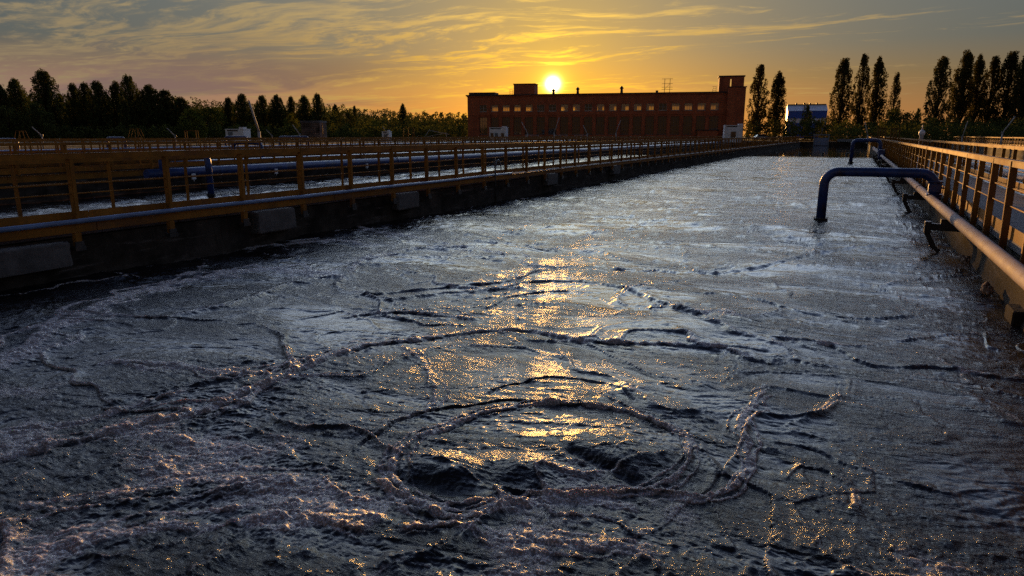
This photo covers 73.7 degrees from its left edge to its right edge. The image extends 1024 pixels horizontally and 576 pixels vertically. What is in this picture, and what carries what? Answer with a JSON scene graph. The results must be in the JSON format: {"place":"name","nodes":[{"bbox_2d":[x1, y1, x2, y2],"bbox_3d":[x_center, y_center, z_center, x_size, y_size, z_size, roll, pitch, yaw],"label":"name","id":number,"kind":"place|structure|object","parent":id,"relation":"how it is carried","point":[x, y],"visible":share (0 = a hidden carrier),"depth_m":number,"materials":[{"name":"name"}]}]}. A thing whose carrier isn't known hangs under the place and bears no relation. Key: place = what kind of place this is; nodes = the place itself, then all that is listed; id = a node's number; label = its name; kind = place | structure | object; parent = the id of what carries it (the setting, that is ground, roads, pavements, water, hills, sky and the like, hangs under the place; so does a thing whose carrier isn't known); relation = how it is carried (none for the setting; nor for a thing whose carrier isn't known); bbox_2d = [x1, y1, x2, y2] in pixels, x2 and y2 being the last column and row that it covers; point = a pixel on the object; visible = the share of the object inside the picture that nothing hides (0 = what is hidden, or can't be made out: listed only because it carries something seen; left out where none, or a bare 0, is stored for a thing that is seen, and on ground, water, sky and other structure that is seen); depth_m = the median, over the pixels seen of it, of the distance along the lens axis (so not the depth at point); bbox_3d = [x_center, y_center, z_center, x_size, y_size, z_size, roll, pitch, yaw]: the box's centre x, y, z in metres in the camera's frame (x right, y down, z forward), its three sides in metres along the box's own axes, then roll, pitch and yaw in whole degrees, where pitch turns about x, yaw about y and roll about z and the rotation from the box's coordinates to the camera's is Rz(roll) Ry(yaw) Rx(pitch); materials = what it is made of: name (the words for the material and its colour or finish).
{"place":"outdoors","nodes":[
{"label":"outdoors","id":0,"kind":"place"},
{"bbox_2d":[300,121,326,139],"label":"cooling tower","id":1,"kind":"structure","parent":0,"point":[313,128],"depth_m":146.14,"materials":[{"name":"metal"}]},
{"bbox_2d":[0,145,748,217],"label":"water","id":2,"kind":"structure","parent":0,"point":[30,209],"depth_m":30.30,"materials":[{"name":"liquid"}]},
{"bbox_2d":[158,150,215,196],"bbox_3d":[-13.050,-4.586,27.296,3.042,1.805,0.360,6,14,26],"label":"arched pipe","id":3,"kind":"object","parent":2,"relation":"on","point":[209,179],"visible":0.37,"depth_m":26.71,"materials":[{"name":"metal"}]},
{"bbox_2d":[0,135,1022,149],"bbox_3d":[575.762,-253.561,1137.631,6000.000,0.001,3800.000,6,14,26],"label":"ground","id":4,"kind":"structure","parent":0,"point":[80,147],"depth_m":120.87,"materials":[{"name":"green plant"}]},
{"bbox_2d":[0,84,16,137],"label":"poplar tree","id":5,"kind":"object","parent":4,"relation":"on","point":[3,95],"visible":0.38,"depth_m":198.12,"materials":[{"name":"green plant"}]},
{"bbox_2d":[6,77,33,138],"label":"poplar tree","id":6,"kind":"object","parent":4,"relation":"on","point":[16,94],"visible":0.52,"depth_m":201.50,"materials":[{"name":"green plant"}]},
{"bbox_2d":[27,68,69,137],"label":"poplar tree","id":7,"kind":"object","parent":4,"relation":"on","point":[45,95],"visible":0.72,"depth_m":196.27,"materials":[{"name":"green plant"}]},
{"bbox_2d":[64,82,83,137],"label":"poplar tree","id":8,"kind":"object","parent":4,"relation":"on","point":[71,96],"visible":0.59,"depth_m":205.78,"materials":[{"name":"green plant"}]},
{"bbox_2d":[74,81,96,137],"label":"poplar tree","id":9,"kind":"object","parent":4,"relation":"on","point":[79,106],"visible":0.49,"depth_m":201.95,"materials":[{"name":"green plant"}]},
{"bbox_2d":[83,80,117,136],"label":"poplar tree","id":10,"kind":"object","parent":4,"relation":"on","point":[98,98],"visible":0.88,"depth_m":200.09,"materials":[{"name":"green plant"}]},
{"bbox_2d":[105,80,128,136],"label":"poplar tree","id":11,"kind":"object","parent":4,"relation":"on","point":[115,90],"visible":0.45,"depth_m":203.43,"materials":[{"name":"green plant"}]},
{"bbox_2d":[117,74,145,137],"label":"poplar tree","id":12,"kind":"object","parent":4,"relation":"on","point":[130,91],"visible":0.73,"depth_m":199.22,"materials":[{"name":"green plant"}]},
{"bbox_2d":[132,84,167,137],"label":"poplar tree","id":13,"kind":"object","parent":4,"relation":"on","point":[149,97],"visible":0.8,"depth_m":199.63,"materials":[{"name":"green plant"}]},
{"bbox_2d":[154,88,182,137],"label":"poplar tree","id":14,"kind":"object","parent":4,"relation":"on","point":[166,96],"visible":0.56,"depth_m":204.37,"materials":[{"name":"green plant"}]},
{"bbox_2d":[173,96,193,137],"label":"poplar tree","id":15,"kind":"object","parent":4,"relation":"on","point":[182,102],"visible":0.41,"depth_m":208.04,"materials":[{"name":"green plant"}]},
{"bbox_2d":[177,108,204,140],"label":"round tree","id":16,"kind":"object","parent":4,"relation":"on","point":[192,114],"visible":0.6,"depth_m":183.61,"materials":[{"name":"green plant"}]},
{"bbox_2d":[192,105,227,137],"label":"round tree","id":17,"kind":"object","parent":4,"relation":"on","point":[210,111],"visible":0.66,"depth_m":189.57,"materials":[{"name":"green plant"}]},
{"bbox_2d":[220,97,236,134],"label":"poplar tree","id":18,"kind":"object","parent":4,"relation":"on","point":[227,103],"visible":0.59,"depth_m":231.73,"materials":[{"name":"green plant"}]},
{"bbox_2d":[0,96,467,140],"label":"undergrowth","id":19,"kind":"object","parent":4,"relation":"on","point":[452,129],"visible":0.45,"depth_m":185.84,"materials":[{"name":"green plant"}]},
{"bbox_2d":[5,93,467,134],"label":"forest","id":20,"kind":"object","parent":4,"relation":"on","point":[384,118],"visible":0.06,"depth_m":378.67,"materials":[{"name":"green plant"}]},
{"bbox_2d":[225,127,250,143],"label":"hut","id":21,"kind":"object","parent":4,"relation":"on","point":[242,131],"visible":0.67,"depth_m":115.13,"materials":[{"name":"concrete"}]},
{"bbox_2d":[231,93,254,134],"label":"poplar tree","id":22,"kind":"object","parent":4,"relation":"on","point":[243,109],"visible":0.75,"depth_m":227.44,"materials":[{"name":"green plant"}]},
{"bbox_2d":[253,95,272,137],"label":"poplar tree","id":23,"kind":"object","parent":4,"relation":"on","point":[260,107],"visible":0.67,"depth_m":231.62,"materials":[{"name":"green plant"}]},
{"bbox_2d":[266,94,288,137],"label":"poplar tree","id":24,"kind":"object","parent":4,"relation":"on","point":[276,107],"visible":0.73,"depth_m":231.39,"materials":[{"name":"green plant"}]},
{"bbox_2d":[286,96,297,130],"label":"poplar tree","id":25,"kind":"object","parent":4,"relation":"on","point":[290,104],"visible":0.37,"depth_m":241.35,"materials":[{"name":"green plant"}]},
{"bbox_2d":[296,95,312,135],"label":"poplar tree","id":26,"kind":"object","parent":4,"relation":"on","point":[304,104],"visible":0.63,"depth_m":237.11,"materials":[{"name":"green plant"}]},
{"bbox_2d":[311,93,327,124],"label":"poplar tree","id":27,"kind":"object","parent":4,"relation":"on","point":[319,110],"visible":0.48,"depth_m":233.07,"materials":[{"name":"green plant"}]},
{"bbox_2d":[333,109,357,135],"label":"round tree","id":28,"kind":"object","parent":4,"relation":"on","point":[350,115],"visible":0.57,"depth_m":213.01,"materials":[{"name":"green plant"}]},
{"bbox_2d":[489,126,507,140],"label":"hut","id":29,"kind":"object","parent":4,"relation":"on","point":[502,131],"visible":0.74,"depth_m":171.62,"materials":[{"name":"concrete"}]},
{"bbox_2d":[466,75,746,139],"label":"brick hall","id":30,"kind":"structure","parent":4,"relation":"on","point":[543,115],"depth_m":199.25,"materials":[{"name":"red brick"}]},
{"bbox_2d":[513,117,521,134],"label":"window","id":31,"kind":"structure","parent":30,"relation":"in","point":[517,120],"depth_m":206.19,"materials":[{"name":"black glass"}]},
{"bbox_2d":[525,117,532,134],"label":"window","id":32,"kind":"structure","parent":30,"relation":"in","point":[528,120],"depth_m":205.34,"materials":[{"name":"black glass"}]},
{"bbox_2d":[536,117,544,134],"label":"window","id":33,"kind":"structure","parent":30,"relation":"in","point":[540,120],"depth_m":204.54,"materials":[{"name":"black glass"}]},
{"bbox_2d":[548,117,556,134],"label":"window","id":34,"kind":"structure","parent":30,"relation":"in","point":[552,120],"depth_m":203.79,"materials":[{"name":"black glass"}]},
{"bbox_2d":[559,117,567,134],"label":"window","id":35,"kind":"structure","parent":30,"relation":"in","point":[563,120],"depth_m":202.95,"materials":[{"name":"black glass"}]},
{"bbox_2d":[571,117,579,134],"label":"window","id":36,"kind":"structure","parent":30,"relation":"in","point":[575,120],"depth_m":202.16,"materials":[{"name":"black glass"}]},
{"bbox_2d":[583,117,591,134],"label":"window","id":37,"kind":"structure","parent":30,"relation":"in","point":[587,120],"depth_m":201.32,"materials":[{"name":"black glass"}]},
{"bbox_2d":[595,117,603,134],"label":"window","id":38,"kind":"structure","parent":30,"relation":"in","point":[599,120],"depth_m":200.53,"materials":[{"name":"black glass"}]},
{"bbox_2d":[607,117,616,134],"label":"window","id":39,"kind":"structure","parent":30,"relation":"in","point":[612,121],"depth_m":199.70,"materials":[{"name":"black glass"}]},
{"bbox_2d":[620,117,628,134],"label":"window","id":40,"kind":"structure","parent":30,"relation":"in","point":[624,126],"depth_m":198.88,"materials":[{"name":"black glass"}]},
{"bbox_2d":[632,116,640,134],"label":"window","id":41,"kind":"structure","parent":30,"relation":"in","point":[636,120],"depth_m":198.10,"materials":[{"name":"black glass"}]},
{"bbox_2d":[644,116,653,134],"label":"window","id":42,"kind":"structure","parent":30,"relation":"in","point":[649,121],"depth_m":197.23,"materials":[{"name":"black glass"}]},
{"bbox_2d":[657,116,666,134],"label":"window","id":43,"kind":"structure","parent":30,"relation":"in","point":[662,120],"depth_m":196.42,"materials":[{"name":"black glass"}]},
{"bbox_2d":[670,116,678,134],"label":"window","id":44,"kind":"structure","parent":30,"relation":"in","point":[674,125],"depth_m":195.65,"materials":[{"name":"black glass"}]},
{"bbox_2d":[682,116,691,134],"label":"window","id":45,"kind":"structure","parent":30,"relation":"in","point":[687,121],"depth_m":194.84,"materials":[{"name":"black glass"}]},
{"bbox_2d":[695,116,704,134],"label":"window","id":46,"kind":"structure","parent":30,"relation":"in","point":[700,120],"depth_m":193.89,"materials":[{"name":"black glass"}]},
{"bbox_2d":[723,124,742,141],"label":"hut","id":47,"kind":"object","parent":4,"relation":"on","point":[732,131],"visible":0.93,"depth_m":142.34,"materials":[{"name":"concrete"}]},
{"bbox_2d":[746,64,769,133],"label":"poplar tree","id":48,"kind":"object","parent":4,"relation":"on","point":[756,102],"visible":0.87,"depth_m":222.96,"materials":[{"name":"green plant"}]},
{"bbox_2d":[766,70,786,133],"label":"poplar tree","id":49,"kind":"object","parent":4,"relation":"on","point":[778,89],"visible":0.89,"depth_m":226.51,"materials":[{"name":"green plant"}]},
{"bbox_2d":[786,103,827,137],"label":"storage hall","id":50,"kind":"structure","parent":4,"relation":"on","point":[817,110],"depth_m":321.54,"materials":[{"name":"metal"}]},
{"bbox_2d":[827,57,854,127],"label":"poplar tree","id":51,"kind":"object","parent":4,"relation":"on","point":[842,71],"visible":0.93,"depth_m":226.38,"materials":[{"name":"green plant"}]},
{"bbox_2d":[673,141,1023,146],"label":"end wall","id":52,"kind":"structure","parent":4,"relation":"on","point":[835,144],"depth_m":154.07,"materials":[{"name":"concrete"}]},
{"bbox_2d":[0,143,660,176],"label":"basin wall","id":53,"kind":"structure","parent":52,"relation":"attached to","point":[77,164],"depth_m":41.57,"materials":[{"name":"concrete"}]},
{"bbox_2d":[0,136,662,167],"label":"railing","id":54,"kind":"object","parent":53,"relation":"on","point":[85,163],"visible":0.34,"depth_m":50.85,"materials":[{"name":"metal"}]},
{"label":"walkway","id":55,"kind":"structure","parent":53,"relation":"on","visible":0},
{"bbox_2d":[5,136,643,153],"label":"railing","id":56,"kind":"object","parent":55,"relation":"on","point":[84,147],"visible":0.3,"depth_m":55.83,"materials":[{"name":"metal"}]},
{"bbox_2d":[0,142,730,204],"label":"basin wall","id":57,"kind":"structure","parent":52,"relation":"attached to","point":[42,190],"depth_m":31.22,"materials":[{"name":"concrete"}]},
{"bbox_2d":[0,136,722,183],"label":"railing","id":58,"kind":"object","parent":57,"relation":"on","point":[39,178],"visible":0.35,"depth_m":30.38,"materials":[{"name":"metal"}]},
{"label":"walkway","id":59,"kind":"structure","parent":57,"relation":"on","visible":0},
{"bbox_2d":[0,136,717,171],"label":"railing","id":60,"kind":"object","parent":59,"relation":"on","point":[101,165],"visible":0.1,"depth_m":36.88,"materials":[{"name":"metal"}]},
{"bbox_2d":[0,142,800,290],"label":"basin wall","id":61,"kind":"structure","parent":52,"relation":"attached to","point":[108,251],"depth_m":15.11,"materials":[{"name":"concrete"}]},
{"bbox_2d":[0,241,72,277],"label":"concrete block","id":62,"kind":"structure","parent":61,"relation":"attached to","point":[20,260],"depth_m":10.70,"materials":[{"name":"concrete"}]},
{"bbox_2d":[248,207,296,233],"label":"concrete block","id":63,"kind":"structure","parent":61,"relation":"attached to","point":[272,220],"depth_m":15.06,"materials":[{"name":"concrete"}]},
{"bbox_2d":[0,142,798,244],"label":"walkway","id":64,"kind":"structure","parent":61,"relation":"on","point":[104,230],"depth_m":16.13,"materials":[{"name":"concrete"}]},
{"bbox_2d":[0,137,789,216],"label":"railing","id":65,"kind":"object","parent":64,"relation":"on","point":[15,184],"visible":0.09,"depth_m":17.76,"materials":[{"name":"metal"}]},
{"bbox_2d":[0,136,799,241],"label":"railing","id":66,"kind":"object","parent":61,"relation":"on","point":[77,213],"visible":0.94,"depth_m":15.08,"materials":[{"name":"metal"}]},
{"bbox_2d":[71,232,86,250],"bbox_3d":[-7.194,-0.771,11.310,0.135,0.296,0.180,6,14,26],"label":"wall bracket","id":67,"kind":"object","parent":66,"relation":"attached to","point":[78,243],"depth_m":11.28,"materials":[{"name":"metal"}]},
{"bbox_2d":[165,221,178,236],"bbox_3d":[-6.414,-1.117,12.850,0.135,0.296,0.180,6,14,26],"label":"wall bracket","id":68,"kind":"object","parent":66,"relation":"attached to","point":[171,230],"depth_m":12.81,"materials":[{"name":"metal"}]},
{"bbox_2d":[0,172,512,232],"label":"conduit","id":69,"kind":"object","parent":66,"relation":"attached to","point":[83,220],"visible":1,"depth_m":13.35,"materials":[{"name":"metal"}]},
{"bbox_2d":[388,192,418,210],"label":"concrete block","id":70,"kind":"structure","parent":61,"relation":"attached to","point":[407,200],"depth_m":19.50,"materials":[{"name":"concrete"}]},
{"bbox_2d":[542,173,557,185],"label":"concrete block","id":71,"kind":"structure","parent":61,"relation":"attached to","point":[552,178],"depth_m":28.73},
{"bbox_2d":[170,141,697,167],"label":"air pipe","id":72,"kind":"object","parent":52,"relation":"attached to","point":[366,158],"visible":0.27,"depth_m":44.57,"materials":[{"name":"metal"}]},
{"bbox_2d":[143,142,727,177],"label":"air pipe","id":73,"kind":"object","parent":52,"relation":"attached to","point":[151,173],"visible":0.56,"depth_m":36.59,"materials":[{"name":"metal"}]},
{"bbox_2d":[813,128,829,145],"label":"sluice gate","id":74,"kind":"structure","parent":52,"relation":"attached to","point":[820,141],"depth_m":153.41,"materials":[{"name":"metal"}]},
{"bbox_2d":[867,143,1023,330],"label":"basin wall","id":75,"kind":"structure","parent":52,"relation":"attached to","point":[1007,289],"depth_m":12.02,"materials":[{"name":"concrete"}]},
{"bbox_2d":[902,192,924,211],"bbox_3d":[12.420,-2.606,21.018,0.720,0.712,0.170,6,14,26],"label":"pipe bracket","id":76,"kind":"object","parent":75,"relation":"attached to","point":[915,196],"visible":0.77,"depth_m":21.01,"materials":[{"name":"metal"}]},
{"bbox_2d":[880,154,1023,289],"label":"air pipe","id":77,"kind":"object","parent":76,"relation":"on","point":[1010,266],"visible":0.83,"depth_m":10.38,"materials":[{"name":"metal"}]},
{"bbox_2d":[848,139,884,163],"bbox_3d":[29.973,-11.552,57.677,2.705,2.107,0.450,6,14,26],"label":"arched pipe","id":78,"kind":"object","parent":77,"relation":"attached to","point":[878,141],"visible":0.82,"depth_m":57.66,"materials":[{"name":"metal"}]},
{"bbox_2d":[814,167,950,220],"bbox_3d":[9.883,-2.447,18.338,3.172,1.551,0.375,6,14,26],"label":"arched pipe","id":79,"kind":"object","parent":77,"relation":"attached to","point":[931,178],"visible":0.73,"depth_m":18.23,"materials":[{"name":"metal"}]},
{"bbox_2d":[923,219,959,252],"bbox_3d":[8.966,-1.076,14.194,0.720,0.712,0.170,6,14,26],"label":"pipe bracket","id":80,"kind":"object","parent":75,"relation":"attached to","point":[943,225],"visible":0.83,"depth_m":14.19,"materials":[{"name":"metal"}]},
{"bbox_2d":[868,137,1023,264],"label":"railing","id":81,"kind":"object","parent":75,"relation":"on","point":[899,154],"visible":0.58,"depth_m":14.06,"materials":[{"name":"metal"}]},
{"bbox_2d":[911,157,1023,255],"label":"walkway","id":82,"kind":"structure","parent":75,"relation":"on","point":[1017,220],"depth_m":15.95,"materials":[{"name":"concrete"}]},
{"bbox_2d":[878,136,1023,193],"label":"railing","id":83,"kind":"object","parent":82,"relation":"on","point":[1003,181],"visible":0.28,"depth_m":25.34,"materials":[{"name":"metal"}]},
{"bbox_2d":[1004,304,1023,325],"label":"concrete block","id":84,"kind":"structure","parent":75,"relation":"attached to","point":[1014,315],"depth_m":8.81,"materials":[{"name":"concrete"}]},
{"bbox_2d":[925,154,1023,182],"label":"air pipe","id":85,"kind":"object","parent":52,"relation":"attached to","point":[1005,175],"visible":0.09,"depth_m":25.16,"materials":[{"name":"metal"}]},
{"bbox_2d":[949,143,1023,155],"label":"basin wall","id":86,"kind":"structure","parent":52,"relation":"attached to","point":[1010,152],"depth_m":95.19,"materials":[{"name":"concrete"}]},
{"bbox_2d":[954,136,1023,150],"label":"railing","id":87,"kind":"object","parent":86,"relation":"on","point":[968,140],"visible":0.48,"depth_m":100.00,"materials":[{"name":"metal"}]},
{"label":"basin wall","id":88,"kind":"object","parent":52,"relation":"attached to","visible":0},
{"bbox_2d":[0,136,599,154],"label":"railing","id":89,"kind":"object","parent":88,"relation":"on","point":[89,151],"visible":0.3,"depth_m":69.22,"materials":[{"name":"metal"}]},
{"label":"walkway","id":90,"kind":"structure","parent":88,"relation":"on","visible":0},
{"bbox_2d":[0,136,574,151],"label":"railing","id":91,"kind":"object","parent":90,"relation":"on","point":[244,140],"visible":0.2,"depth_m":73.92,"materials":[{"name":"metal"}]},
{"bbox_2d":[851,53,869,127],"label":"poplar tree","id":92,"kind":"object","parent":4,"relation":"on","point":[858,106],"visible":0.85,"depth_m":228.59,"materials":[{"name":"green plant"}]},
{"bbox_2d":[866,55,888,130],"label":"poplar tree","id":93,"kind":"object","parent":4,"relation":"on","point":[878,84],"visible":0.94,"depth_m":228.40,"materials":[{"name":"green plant"}]},
{"bbox_2d":[743,107,1023,140],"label":"bushes","id":94,"kind":"object","parent":4,"relation":"on","point":[911,129],"visible":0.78,"depth_m":193.37,"materials":[{"name":"green plant"}]},
{"bbox_2d":[885,72,900,123],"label":"poplar tree","id":95,"kind":"object","parent":4,"relation":"on","point":[896,91],"visible":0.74,"depth_m":240.30,"materials":[{"name":"green plant"}]},
{"bbox_2d":[922,56,953,136],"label":"poplar tree","id":96,"kind":"object","parent":4,"relation":"on","point":[942,68],"visible":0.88,"depth_m":216.56,"materials":[{"name":"green plant"}]},
{"bbox_2d":[946,49,975,124],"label":"poplar tree","id":97,"kind":"object","parent":4,"relation":"on","point":[961,100],"visible":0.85,"depth_m":222.11,"materials":[{"name":"green plant"}]},
{"bbox_2d":[965,53,989,134],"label":"poplar tree","id":98,"kind":"object","parent":4,"relation":"on","point":[979,76],"visible":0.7,"depth_m":225.99,"materials":[{"name":"green plant"}]},
{"bbox_2d":[975,55,1001,123],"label":"poplar tree","id":99,"kind":"object","parent":4,"relation":"on","point":[993,68],"visible":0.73,"depth_m":225.89,"materials":[{"name":"green plant"}]},
{"bbox_2d":[988,50,1020,126],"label":"poplar tree","id":100,"kind":"object","parent":4,"relation":"on","point":[1011,64],"visible":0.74,"depth_m":220.51,"materials":[{"name":"green plant"}]},
{"bbox_2d":[1006,56,1023,133],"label":"poplar tree","id":101,"kind":"object","parent":4,"relation":"on","point":[1016,102],"visible":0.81,"depth_m":213.53,"materials":[{"name":"green plant"}]},
{"bbox_2d":[0,146,1023,575],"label":"water","id":102,"kind":"structure","parent":0,"point":[742,366],"depth_m":6.29,"materials":[{"name":"liquid"}]},
{"bbox_2d":[980,281,993,294],"bbox_3d":[7.177,0.015,10.304,0.161,0.182,0.383,6,14,26],"label":"foam clot","id":103,"kind":"object","parent":102,"relation":"on","point":[986,288],"visible":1,"depth_m":10.27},
{"bbox_2d":[0,0,1023,151],"label":"sky","id":104,"kind":"structure","parent":0,"point":[426,56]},
{"bbox_2d":[929,147,1023,194],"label":"water","id":105,"kind":"structure","parent":0,"point":[1009,156],"depth_m":69.14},
{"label":"water","id":106,"kind":"structure","parent":0,"visible":0},
{"bbox_2d":[106,137,126,146],"bbox_3d":[-37.424,-13.217,64.670,2.999,2.196,0.420,6,14,26],"label":"arched pipe","id":107,"kind":"object","parent":106,"relation":"on","point":[116,137],"visible":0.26,"depth_m":64.17,"materials":[{"name":"metal"}]},
{"bbox_2d":[0,140,569,154],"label":"air pipe","id":108,"kind":"object","parent":107,"relation":"attached to","point":[230,146],"visible":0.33,"depth_m":71.23,"materials":[{"name":"metal"}]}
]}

